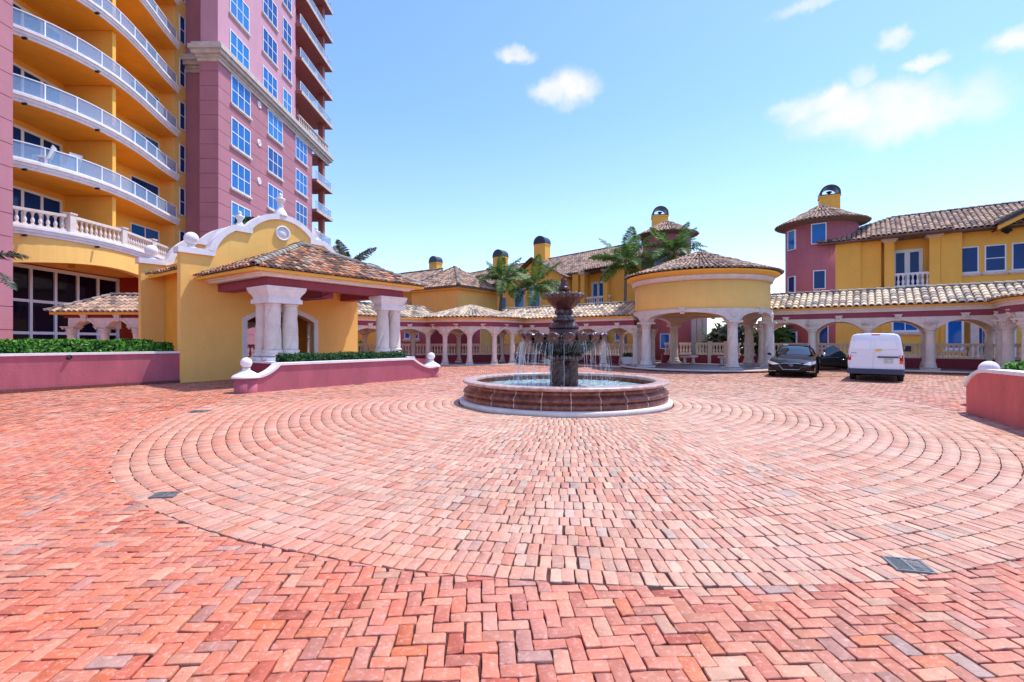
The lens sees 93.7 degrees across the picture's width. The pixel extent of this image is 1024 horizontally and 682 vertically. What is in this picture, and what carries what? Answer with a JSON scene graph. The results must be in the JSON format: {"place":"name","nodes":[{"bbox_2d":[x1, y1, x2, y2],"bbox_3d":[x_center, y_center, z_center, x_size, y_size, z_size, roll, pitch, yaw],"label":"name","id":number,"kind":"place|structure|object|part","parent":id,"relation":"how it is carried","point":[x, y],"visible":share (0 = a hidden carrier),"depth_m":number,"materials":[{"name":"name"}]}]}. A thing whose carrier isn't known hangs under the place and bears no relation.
{"place":"outdoors","nodes":[
{"label":"outdoors","id":0,"kind":"place"},
{"bbox_2d":[234,214,255,223],"bbox_3d":[-11.476,-5.014,20.593,0.761,0.755,0.826,0,0,43],"label":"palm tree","id":1,"kind":"object","parent":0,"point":[245,219],"visible":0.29,"depth_m":20.45,"materials":[{"name":"green plant"}]},
{"bbox_2d":[0,354,1023,681],"bbox_3d":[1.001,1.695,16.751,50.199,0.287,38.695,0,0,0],"label":"brick paving","id":2,"kind":"structure","parent":0,"point":[126,576],"depth_m":4.36,"materials":[{"name":"red brick"}]},
{"bbox_2d":[0,250,30,290],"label":"palm tree","id":3,"kind":"object","parent":2,"relation":"on","point":[18,256],"visible":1,"depth_m":14.50,"materials":[{"name":"green plant"}]},
{"bbox_2d":[0,351,179,394],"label":"planter wall","id":4,"kind":"structure","parent":2,"relation":"on","point":[20,373],"depth_m":15.95,"materials":[{"name":"pink paint"}]},
{"bbox_2d":[0,338,154,353],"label":"hedge","id":5,"kind":"object","parent":4,"relation":"on","point":[55,345],"visible":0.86,"depth_m":16.10,"materials":[{"name":"green plant"}]},
{"bbox_2d":[151,341,174,350],"bbox_3d":[-13.523,0.299,18.427,1.032,0.597,0.835,0,0,38],"label":"shrub","id":6,"kind":"object","parent":4,"relation":"on","point":[164,346],"visible":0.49,"depth_m":18.24,"materials":[{"name":"green plant"}]},
{"bbox_2d":[43,293,137,339],"bbox_3d":[-19.233,-0.500,25.396,7.714,4.140,3.842,0,0,0],"label":"entry canopy","id":7,"kind":"object","parent":2,"relation":"on","point":[104,316],"visible":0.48,"depth_m":23.90,"materials":[{"name":"brown tile"}]},
{"bbox_2d":[148,491,181,498],"bbox_3d":[-4.021,1.786,5.568,0.260,0.020,0.200,0,0,-8],"label":"drain grate","id":8,"kind":"object","parent":2,"relation":"on","point":[162,495],"visible":1,"depth_m":5.55,"materials":[{"name":"black metal"}]},
{"bbox_2d":[0,0,333,355],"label":"apartment tower","id":9,"kind":"structure","parent":2,"relation":"on","point":[172,122],"depth_m":32.81,"materials":[{"name":"pink paint"}]},
{"bbox_2d":[12,185,61,228],"bbox_3d":[-26.785,-7.110,25.700,0.090,2.500,5.700,0,0,0],"label":"sliding door","id":10,"kind":"structure","parent":9,"relation":"in","point":[22,197],"depth_m":26.97,"materials":[{"name":"blue glass"}]},
{"bbox_2d":[12,62,61,105],"bbox_3d":[-26.785,-13.710,25.700,0.090,2.500,5.700,0,0,0],"label":"sliding door","id":11,"kind":"structure","parent":9,"relation":"in","point":[21,84],"depth_m":26.86,"materials":[{"name":"blue"}]},
{"bbox_2d":[13,124,61,166],"bbox_3d":[-26.785,-10.410,25.700,0.090,2.500,5.700,0,0,0],"label":"sliding door","id":12,"kind":"structure","parent":9,"relation":"in","point":[20,149],"depth_m":26.75,"materials":[{"name":"blue"}]},
{"bbox_2d":[13,1,61,42],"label":"sliding door","id":13,"kind":"structure","parent":9,"relation":"in","point":[20,18],"depth_m":26.80,"materials":[{"name":"blue"}]},
{"bbox_2d":[32,145,56,163],"bbox_3d":[-24.400,-9.685,25.058,0.830,1.050,0.600,0,0,-30],"label":"lounge chair","id":14,"kind":"object","parent":9,"relation":"on","point":[50,155],"visible":0.77,"depth_m":25.04,"materials":[{"name":"white plastic"}]},
{"bbox_2d":[60,152,82,171],"bbox_3d":[-24.192,-9.685,26.361,0.830,1.050,0.600,0,0,20],"label":"lounge chair","id":15,"kind":"object","parent":9,"relation":"on","point":[71,163],"visible":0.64,"depth_m":26.23,"materials":[{"name":"white plastic"}]},
{"bbox_2d":[130,222,158,245],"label":"sliding door","id":16,"kind":"structure","parent":9,"relation":"in","point":[143,231],"depth_m":34.40,"materials":[{"name":"blue glass"}]},
{"bbox_2d":[130,174,158,207],"bbox_3d":[-26.385,-10.335,34.500,0.090,2.350,2.700,0,0,0],"label":"sliding door","id":17,"kind":"structure","parent":9,"relation":"in","point":[140,192],"depth_m":34.53,"materials":[{"name":"blue glass"}]},
{"bbox_2d":[130,127,158,159],"bbox_3d":[-26.385,-13.635,34.500,0.090,2.350,2.700,0,0,0],"label":"sliding door","id":18,"kind":"structure","parent":9,"relation":"in","point":[140,141],"depth_m":34.55,"materials":[{"name":"blue glass"}]},
{"bbox_2d":[130,79,158,111],"bbox_3d":[-26.385,-16.935,34.500,0.090,2.350,2.700,0,0,0],"label":"sliding door","id":19,"kind":"structure","parent":9,"relation":"in","point":[139,89],"depth_m":34.51,"materials":[{"name":"blue glass"}]},
{"bbox_2d":[130,31,158,62],"bbox_3d":[-26.385,-20.235,34.500,0.090,2.350,2.700,0,0,0],"label":"sliding door","id":20,"kind":"structure","parent":9,"relation":"in","point":[149,49],"depth_m":34.92,"materials":[{"name":"white"}]},
{"bbox_2d":[148,0,158,14],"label":"sliding door","id":21,"kind":"structure","parent":9,"relation":"in","point":[152,5],"depth_m":35.41,"materials":[{"name":"white glass"}]},
{"bbox_2d":[179,230,184,241],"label":"window","id":22,"kind":"structure","parent":9,"relation":"in","point":[181,234],"depth_m":36.79,"materials":[{"name":"blue glass"}]},
{"bbox_2d":[179,187,184,216],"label":"window","id":23,"kind":"structure","parent":9,"relation":"in","point":[181,191],"depth_m":36.82,"materials":[{"name":"blue glass"}]},
{"bbox_2d":[179,144,184,173],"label":"window","id":24,"kind":"structure","parent":9,"relation":"in","point":[181,148],"depth_m":36.84,"materials":[{"name":"blue glass"}]},
{"bbox_2d":[179,100,184,130],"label":"window","id":25,"kind":"structure","parent":9,"relation":"in","point":[181,105],"depth_m":36.79,"materials":[{"name":"blue glass"}]},
{"bbox_2d":[179,57,184,88],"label":"window","id":26,"kind":"structure","parent":9,"relation":"in","point":[181,67],"depth_m":36.79,"materials":[{"name":"blue glass"}]},
{"bbox_2d":[179,14,184,45],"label":"window","id":27,"kind":"structure","parent":9,"relation":"in","point":[181,19],"depth_m":36.82,"materials":[{"name":"blue glass"}]},
{"bbox_2d":[229,28,249,70],"bbox_3d":[-21.935,-23.170,38.750,0.190,2.420,2.990,0,0,0],"label":"window","id":28,"kind":"structure","parent":9,"relation":"in","point":[237,47],"depth_m":38.71,"materials":[{"name":"blue glass"}]},
{"bbox_2d":[229,0,251,37],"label":"window","id":29,"kind":"structure","parent":9,"relation":"in","point":[239,11],"depth_m":38.98,"materials":[{"name":"blue glass"}]},
{"bbox_2d":[231,201,250,224],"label":"window","id":30,"kind":"structure","parent":9,"relation":"in","point":[235,207],"depth_m":38.11,"materials":[{"name":"blue glass"}]},
{"bbox_2d":[230,73,252,121],"bbox_3d":[-21.835,-19.595,38.750,0.190,2.470,2.990,0,0,0],"label":"window","id":31,"kind":"structure","parent":9,"relation":"in","point":[240,95],"depth_m":38.68,"materials":[{"name":"blue glass"}]},
{"bbox_2d":[230,116,252,160],"bbox_3d":[-21.835,-16.295,38.750,0.190,2.470,2.990,0,0,0],"label":"window","id":32,"kind":"structure","parent":9,"relation":"in","point":[240,135],"depth_m":38.68,"materials":[{"name":"blue glass"}]},
{"bbox_2d":[230,158,252,200],"bbox_3d":[-21.835,-12.995,38.750,0.190,2.470,2.990,0,0,0],"label":"window","id":33,"kind":"structure","parent":9,"relation":"in","point":[240,175],"depth_m":38.68,"materials":[{"name":"blue glass"}]},
{"bbox_2d":[262,64,276,98],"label":"window","id":34,"kind":"structure","parent":9,"relation":"in","point":[269,81],"depth_m":43.51,"materials":[{"name":"blue glass"}]},
{"bbox_2d":[262,26,278,69],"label":"window","id":35,"kind":"structure","parent":9,"relation":"in","point":[269,45],"depth_m":43.51,"materials":[{"name":"blue glass"}]},
{"bbox_2d":[262,0,278,33],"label":"window","id":36,"kind":"structure","parent":9,"relation":"in","point":[269,8],"depth_m":43.69,"materials":[{"name":"blue glass"}]},
{"bbox_2d":[267,182,282,212],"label":"window","id":37,"kind":"structure","parent":9,"relation":"in","point":[273,192],"depth_m":43.79,"materials":[{"name":"blue glass"}]},
{"bbox_2d":[267,108,283,148],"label":"window","id":38,"kind":"structure","parent":9,"relation":"in","point":[274,124],"depth_m":44.21,"materials":[{"name":"blue glass"}]},
{"bbox_2d":[267,145,283,182],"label":"window","id":39,"kind":"structure","parent":9,"relation":"in","point":[274,160],"depth_m":44.21,"materials":[{"name":"blue glass"}]},
{"bbox_2d":[282,87,291,113],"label":"window","id":40,"kind":"structure","parent":9,"relation":"in","point":[286,97],"depth_m":46.78,"materials":[{"name":"blue glass"}]},
{"bbox_2d":[282,51,292,85],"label":"window","id":41,"kind":"structure","parent":9,"relation":"in","point":[286,62],"depth_m":46.78,"materials":[{"name":"blue glass"}]},
{"bbox_2d":[282,15,292,51],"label":"window","id":42,"kind":"structure","parent":9,"relation":"in","point":[286,28],"depth_m":46.78,"materials":[{"name":"blue glass"}]},
{"bbox_2d":[282,0,292,17],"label":"window","id":43,"kind":"structure","parent":9,"relation":"in","point":[287,4],"depth_m":47.20,"materials":[{"name":"blue glass"}]},
{"bbox_2d":[295,200,306,226],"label":"window","id":44,"kind":"structure","parent":9,"relation":"in","point":[300,210],"depth_m":49.86,"materials":[{"name":"blue glass"}]},
{"bbox_2d":[295,135,308,168],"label":"window","id":45,"kind":"structure","parent":9,"relation":"in","point":[300,147],"depth_m":49.65,"materials":[{"name":"blue glass"}]},
{"bbox_2d":[295,168,308,199],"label":"window","id":46,"kind":"structure","parent":9,"relation":"in","point":[300,178],"depth_m":49.65,"materials":[{"name":"blue glass"}]},
{"bbox_2d":[187,410,211,412],"bbox_3d":[-7.302,1.645,11.233,0.400,0.020,0.300,0,0,-10],"label":"drain grate","id":47,"kind":"object","parent":2,"relation":"on","point":[195,411],"visible":1,"depth_m":11.20,"materials":[{"name":"black"}]},
{"bbox_2d":[135,193,427,382],"bbox_3d":[-10.013,-2.485,21.329,9.526,8.210,8.350,0,0,36],"label":"gatehouse","id":48,"kind":"object","parent":2,"relation":"on","point":[203,300],"visible":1,"depth_m":19.55,"materials":[{"name":"yellow paint"}]},
{"bbox_2d":[307,323,308,352],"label":"window","id":49,"kind":"structure","parent":48,"relation":"in","point":[307,323],"depth_m":25.04,"materials":[{"name":"white"}]},
{"bbox_2d":[231,352,439,393],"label":"planter island","id":50,"kind":"structure","parent":2,"relation":"on","point":[252,377],"depth_m":16.64,"materials":[{"name":"pink paint"}]},
{"bbox_2d":[275,350,406,361],"bbox_3d":[-6.154,0.577,18.067,0.848,0.439,5.368,0,0,36],"label":"hedge","id":51,"kind":"object","parent":50,"relation":"on","point":[306,356],"visible":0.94,"depth_m":17.43,"materials":[{"name":"green plant"}]},
{"bbox_2d":[333,239,380,267],"bbox_3d":[-10.535,-2.396,30.995,4.020,7.933,3.895,0,0,0],"label":"palm tree","id":52,"kind":"object","parent":2,"relation":"on","point":[341,249],"visible":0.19,"depth_m":30.42,"materials":[{"name":"green plant"}]},
{"bbox_2d":[358,330,480,354],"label":"garden building","id":53,"kind":"structure","parent":2,"relation":"on","point":[435,338],"depth_m":39.18,"materials":[{"name":"paint"}]},
{"bbox_2d":[402,332,410,340],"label":"window","id":54,"kind":"structure","parent":53,"relation":"in","point":[406,336],"depth_m":39.14,"materials":[{"name":"blue glass"}]},
{"bbox_2d":[398,266,505,352],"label":"hip roofed block","id":55,"kind":"structure","parent":2,"relation":"on","point":[451,288],"depth_m":42.08,"materials":[{"name":"yellow paint"}]},
{"bbox_2d":[248,300,658,367],"bbox_3d":[-4.058,-0.366,31.159,25.971,4.472,11.054,0,0,-13],"label":"colonnade","id":56,"kind":"object","parent":2,"relation":"on","point":[618,318],"visible":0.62,"depth_m":31.59,"materials":[{"name":"beige stone"}]},
{"bbox_2d":[621,352,632,363],"bbox_3d":[7.486,1.100,30.193,1.151,0.811,0.581,0,0,38],"label":"planter box","id":57,"kind":"object","parent":56,"relation":"on","point":[626,360],"visible":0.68,"depth_m":30.13,"materials":[{"name":"white stone"}]},
{"bbox_2d":[476,254,529,352],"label":"palm tree","id":58,"kind":"object","parent":2,"relation":"on","point":[499,268],"visible":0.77,"depth_m":43.61,"materials":[{"name":"green plant"}]},
{"bbox_2d":[508,254,561,351],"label":"palm tree","id":59,"kind":"object","parent":2,"relation":"on","point":[529,281],"visible":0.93,"depth_m":41.49,"materials":[{"name":"green plant"}]},
{"bbox_2d":[460,278,672,418],"bbox_3d":[1.360,-0.007,12.600,5.440,3.275,5.440,0,0,0],"label":"fountain","id":60,"kind":"object","parent":2,"relation":"on","point":[563,344],"visible":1,"depth_m":11.08,"materials":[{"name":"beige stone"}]},
{"bbox_2d":[487,379,639,386],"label":"water","id":61,"kind":"structure","parent":60,"relation":"in","point":[581,382],"depth_m":13.33,"materials":[{"name":"liquid"}]},
{"bbox_2d":[428,206,706,358],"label":"villa","id":62,"kind":"object","parent":2,"relation":"on","point":[581,272],"visible":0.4,"depth_m":49.82,"materials":[{"name":"yellow paint"}]},
{"bbox_2d":[502,297,506,310],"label":"window","id":63,"kind":"structure","parent":62,"relation":"in","point":[504,302],"depth_m":61.22,"materials":[{"name":"blue glass"}]},
{"bbox_2d":[514,289,523,306],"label":"window","id":64,"kind":"structure","parent":62,"relation":"in","point":[521,304],"depth_m":56.40,"materials":[{"name":"blue glass"}]},
{"bbox_2d":[529,285,539,306],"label":"window","id":65,"kind":"structure","parent":62,"relation":"in","point":[537,304],"depth_m":54.40,"materials":[{"name":"blue glass"}]},
{"bbox_2d":[592,281,602,302],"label":"french door","id":66,"kind":"structure","parent":62,"relation":"in","point":[597,290],"depth_m":50.35,"materials":[{"name":"white"}]},
{"bbox_2d":[613,333,618,342],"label":"window","id":67,"kind":"structure","parent":62,"relation":"in","point":[616,335],"depth_m":47.23,"materials":[{"name":"blue"}]},
{"bbox_2d":[660,334,669,348],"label":"window","id":68,"kind":"structure","parent":62,"relation":"in","point":[664,338],"depth_m":41.09,"materials":[{"name":"blue glass"}]},
{"bbox_2d":[588,226,663,352],"bbox_3d":[9.387,-3.805,39.924,6.120,10.750,5.628,0,0,0],"label":"palm tree","id":69,"kind":"object","parent":2,"relation":"on","point":[631,259],"visible":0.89,"depth_m":39.85,"materials":[{"name":"green plant"}]},
{"bbox_2d":[641,221,707,269],"bbox_3d":[13.009,-3.765,37.906,5.100,10.669,5.565,0,0,0],"label":"palm tree","id":70,"kind":"object","parent":2,"relation":"on","point":[676,245],"visible":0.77,"depth_m":37.54,"materials":[{"name":"green plant"}]},
{"bbox_2d":[695,328,707,352],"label":"palm tree","id":71,"kind":"object","parent":2,"relation":"on","point":[703,336],"visible":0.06,"depth_m":44.17,"materials":[{"name":"green plant"}]},
{"bbox_2d":[620,251,784,373],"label":"round pavilion","id":72,"kind":"structure","parent":2,"relation":"on","point":[733,293],"depth_m":25.32,"materials":[{"name":"yellow paint"}]},
{"bbox_2d":[680,356,697,363],"bbox_3d":[11.288,1.195,30.600,1.200,0.500,0.400,0,0,-28],"label":"stone bench","id":73,"kind":"object","parent":72,"relation":"on","point":[685,357],"visible":1,"depth_m":30.42,"materials":[{"name":"grey stone"}]},
{"bbox_2d":[718,356,739,364],"bbox_3d":[13.218,1.195,29.300,1.200,0.500,0.400,0,0,28],"label":"stone bench","id":74,"kind":"object","parent":72,"relation":"on","point":[721,359],"visible":0.47,"depth_m":29.37,"materials":[{"name":"grey stone"}]},
{"bbox_2d":[698,322,741,352],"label":"shrub","id":75,"kind":"object","parent":2,"relation":"on","point":[713,335],"visible":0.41,"depth_m":41.71,"materials":[{"name":"green plant"}]},
{"bbox_2d":[712,322,757,354],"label":"shrub","id":76,"kind":"object","parent":2,"relation":"on","point":[741,333],"visible":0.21,"depth_m":40.36,"materials":[{"name":"green plant"}]},
{"bbox_2d":[742,326,758,355],"bbox_3d":[20.982,0.289,40.077,3.318,3.379,3.573,0,0,40],"label":"shrub","id":77,"kind":"object","parent":2,"relation":"on","point":[756,337],"visible":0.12,"depth_m":39.69,"materials":[{"name":"green plant"}]},
{"bbox_2d":[756,324,796,353],"bbox_3d":[20.856,0.078,37.879,3.233,3.798,3.376,0,0,40],"label":"shrub","id":78,"kind":"object","parent":2,"relation":"on","point":[782,334],"visible":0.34,"depth_m":37.34,"materials":[{"name":"green plant"}]},
{"bbox_2d":[767,344,847,376],"bbox_3d":[13.672,0.867,22.260,3.140,1.406,4.787,0,0,34],"label":"car","id":79,"kind":"object","parent":2,"relation":"on","point":[794,358],"visible":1,"depth_m":21.41,"materials":[{"name":"black paint"}]},
{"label":"door","id":80,"kind":"part","parent":79,"relation":"part of","materials":[{"name":"black paint"}]},
{"bbox_2d":[847,333,910,380],"bbox_3d":[15.465,0.630,20.282,2.160,1.880,4.800,0,0,40],"label":"van","id":81,"kind":"object","parent":2,"relation":"on","point":[881,354],"visible":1,"depth_m":18.52,"materials":[{"name":"white paint"}]},
{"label":"rear door","id":82,"kind":"part","parent":81,"relation":"part of","materials":[{"name":"white paint"}]},
{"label":"rear door","id":83,"kind":"part","parent":81,"relation":"part of","materials":[{"name":"white paint"}]},
{"bbox_2d":[753,280,1023,374],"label":"colonnade","id":84,"kind":"object","parent":2,"relation":"on","point":[990,309],"visible":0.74,"depth_m":24.39,"materials":[{"name":"cream cast stone"},{"name":"pale clay barrel tile"},{"name":"painted stucco"}]},
{"bbox_2d":[774,184,1023,356],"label":"villa","id":85,"kind":"object","parent":2,"relation":"on","point":[830,244],"visible":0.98,"depth_m":33.76,"materials":[{"name":"yellow paint"}]},
{"bbox_2d":[787,229,795,250],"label":"window","id":86,"kind":"structure","parent":85,"relation":"in","point":[791,235],"depth_m":37.76,"materials":[{"name":"blue glass"}]},
{"bbox_2d":[788,276,795,291],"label":"window","id":87,"kind":"structure","parent":85,"relation":"in","point":[792,279],"depth_m":37.65,"materials":[{"name":"blue glass"}]},
{"bbox_2d":[790,332,796,342],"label":"window","id":88,"kind":"structure","parent":85,"relation":"in","point":[793,333],"depth_m":37.44,"materials":[{"name":"white"}]},
{"bbox_2d":[811,222,826,244],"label":"window","id":89,"kind":"structure","parent":85,"relation":"in","point":[818,230],"depth_m":36.01,"materials":[{"name":"blue glass"}]},
{"bbox_2d":[813,270,825,289],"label":"window","id":90,"kind":"structure","parent":85,"relation":"in","point":[819,276],"depth_m":35.97,"materials":[{"name":"white"}]},
{"bbox_2d":[819,326,828,348],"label":"window","id":91,"kind":"structure","parent":85,"relation":"in","point":[824,334],"depth_m":35.80,"materials":[{"name":"white"}]},
{"bbox_2d":[889,322,919,334],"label":"window","id":92,"kind":"structure","parent":85,"relation":"in","point":[899,328],"depth_m":33.31,"materials":[{"name":"white"}]},
{"bbox_2d":[895,248,922,285],"bbox_3d":[27.961,-5.105,33.959,1.700,2.750,0.090,0,0,36],"label":"french door","id":93,"kind":"structure","parent":85,"relation":"in","point":[907,260],"depth_m":33.86,"materials":[{"name":"white"}]},
{"bbox_2d":[944,321,966,352],"bbox_3d":[29.216,-0.320,31.670,1.140,2.220,0.190,0,0,36],"label":"window","id":94,"kind":"structure","parent":85,"relation":"in","point":[954,329],"depth_m":31.68,"materials":[{"name":"white"}]},
{"bbox_2d":[962,246,981,276],"bbox_3d":[30.067,-5.230,31.603,1.220,1.940,0.190,0,0,36],"label":"window","id":95,"kind":"structure","parent":85,"relation":"in","point":[970,255],"depth_m":31.56,"materials":[{"name":"white"}]},
{"bbox_2d":[967,327,984,356],"bbox_3d":[30.598,-0.220,31.212,1.440,2.820,0.190,0,0,36],"label":"window","id":96,"kind":"structure","parent":85,"relation":"in","point":[981,333],"depth_m":31.28,"materials":[{"name":"white"}]},
{"bbox_2d":[982,244,1008,275],"bbox_3d":[31.078,-5.230,30.859,1.240,1.940,0.190,0,0,36],"label":"window","id":97,"kind":"structure","parent":85,"relation":"in","point":[994,255],"depth_m":30.89,"materials":[{"name":"white"}]},
{"bbox_2d":[1014,330,1016,356],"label":"window","id":98,"kind":"structure","parent":85,"relation":"in","point":[1015,330],"depth_m":30.33,"materials":[{"name":"white"}]},
{"bbox_2d":[1009,242,1023,273],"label":"window","id":99,"kind":"structure","parent":85,"relation":"in","point":[1017,248],"depth_m":30.28,"materials":[{"name":"white"}]},
{"bbox_2d":[881,555,937,574],"bbox_3d":[3.161,1.789,3.829,0.270,0.020,0.250,0,0,14],"label":"drain grate","id":100,"kind":"object","parent":2,"relation":"on","point":[900,564],"visible":1,"depth_m":3.81,"materials":[{"name":"black"}]},
{"bbox_2d":[963,361,1023,429],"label":"planter wall","id":101,"kind":"structure","parent":2,"relation":"on","point":[994,391],"depth_m":10.08,"materials":[{"name":"pink paint"}]},
{"bbox_2d":[1000,359,1023,370],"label":"hedge","id":102,"kind":"object","parent":101,"relation":"on","point":[1013,365],"visible":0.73,"depth_m":10.33,"materials":[{"name":"green plant"}]},
{"bbox_2d":[310,0,1023,333],"label":"sky","id":103,"kind":"structure","parent":0,"point":[464,131],"materials":[{"name":"blue"}]}
]}

